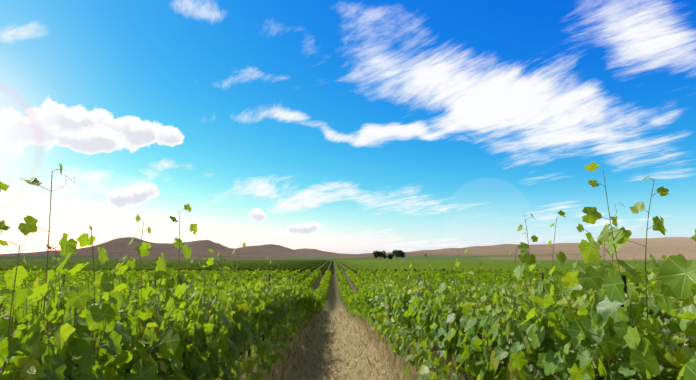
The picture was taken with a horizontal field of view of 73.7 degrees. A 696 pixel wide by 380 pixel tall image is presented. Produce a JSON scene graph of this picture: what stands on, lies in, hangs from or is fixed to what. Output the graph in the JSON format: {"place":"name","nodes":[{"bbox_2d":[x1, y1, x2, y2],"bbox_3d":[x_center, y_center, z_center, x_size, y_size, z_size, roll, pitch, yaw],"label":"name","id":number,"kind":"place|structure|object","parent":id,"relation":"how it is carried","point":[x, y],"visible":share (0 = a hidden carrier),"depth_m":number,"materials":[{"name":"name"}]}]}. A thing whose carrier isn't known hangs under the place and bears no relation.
{"place":"outdoors","nodes":[
{"label":"outdoors","id":0,"kind":"place"},
{"bbox_2d":[0,237,695,379],"bbox_3d":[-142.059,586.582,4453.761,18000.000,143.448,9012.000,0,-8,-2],"label":"ground","id":1,"kind":"structure","parent":0,"point":[657,248],"depth_m":1550.42,"materials":[{"name":"brown soil"}]},
{"bbox_2d":[3,275,519,379],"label":"vine trunks","id":2,"kind":"object","parent":1,"relation":"on","point":[438,354],"visible":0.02,"depth_m":6.50,"materials":[{"name":"brown plant"}]},
{"bbox_2d":[0,170,695,379],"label":"vine shoots","id":3,"kind":"object","parent":2,"relation":"attached to","point":[152,321],"visible":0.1,"depth_m":2.85,"materials":[{"name":"green plant"}]},
{"bbox_2d":[0,168,694,379],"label":"vine petioles","id":4,"kind":"object","parent":3,"relation":"attached to","point":[452,365],"visible":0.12,"depth_m":3.30,"materials":[{"name":"green plant"}]},
{"bbox_2d":[0,175,695,379],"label":"vine tendrils","id":5,"kind":"object","parent":3,"relation":"attached to","point":[282,291],"visible":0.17,"depth_m":2.43,"materials":[{"name":"green plant"}]},
{"bbox_2d":[216,305,323,379],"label":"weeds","id":6,"kind":"object","parent":1,"relation":"on","point":[276,373],"visible":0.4,"depth_m":8.87,"materials":[{"name":"brown plant"}]},
{"bbox_2d":[0,269,670,305],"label":"vineyard rows","id":7,"kind":"object","parent":1,"relation":"on","point":[87,277],"visible":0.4,"depth_m":85.33,"materials":[{"name":"green plant"}]},
{"bbox_2d":[275,308,407,379],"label":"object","id":8,"kind":"structure","parent":1,"relation":"on","point":[340,325],"depth_m":9.83,"materials":[{"name":"beige soil"}]},
{"bbox_2d":[0,260,692,272],"bbox_3d":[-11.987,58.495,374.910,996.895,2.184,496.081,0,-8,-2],"label":"distant vine rows","id":9,"kind":"object","parent":1,"relation":"on","point":[312,265],"visible":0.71,"depth_m":208.97,"materials":[{"name":"green plant"}]},
{"bbox_2d":[0,162,695,379],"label":"vine leaves","id":10,"kind":"object","parent":1,"relation":"on","point":[677,274],"visible":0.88,"depth_m":2.08,"materials":[{"name":"green plant"}]},
{"bbox_2d":[0,253,695,377],"bbox_3d":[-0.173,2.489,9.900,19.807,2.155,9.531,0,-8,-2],"label":"vine leaves","id":11,"kind":"object","parent":1,"relation":"on","point":[392,311],"visible":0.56,"depth_m":8.47,"materials":[{"name":"green plant"}]},
{"bbox_2d":[62,273,638,367],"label":"trellis posts","id":12,"kind":"object","parent":1,"relation":"on","point":[623,277],"visible":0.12,"depth_m":9.11,"materials":[{"name":"wood"}]},
{"bbox_2d":[55,204,695,379],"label":"vine leaves","id":13,"kind":"object","parent":1,"relation":"on","point":[198,366],"visible":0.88,"depth_m":3.77,"materials":[{"name":"green plant"}]},
{"bbox_2d":[373,250,385,257],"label":"oak tree","id":14,"kind":"object","parent":1,"relation":"on","point":[376,253],"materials":[{"name":"green plant"}]},
{"bbox_2d":[383,254,392,258],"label":"oak tree","id":15,"kind":"object","parent":1,"relation":"on","point":[389,256],"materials":[{"name":"green plant"}]},
{"bbox_2d":[392,249,405,257],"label":"oak tree","id":16,"kind":"object","parent":1,"relation":"on","point":[398,253],"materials":[{"name":"green plant"}]},
{"bbox_2d":[347,307,468,379],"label":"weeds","id":17,"kind":"object","parent":1,"relation":"on","point":[390,355],"visible":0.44,"depth_m":9.12,"materials":[{"name":"beige plant"}]},
{"bbox_2d":[0,283,695,351],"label":"trellis wires","id":18,"kind":"object","parent":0,"point":[402,324],"visible":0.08,"depth_m":3.19,"materials":[{"name":"grey metal"}]},
{"bbox_2d":[0,0,695,253],"label":"sky","id":19,"kind":"structure","parent":0,"point":[335,126],"materials":[{"name":"blue"}]}
]}

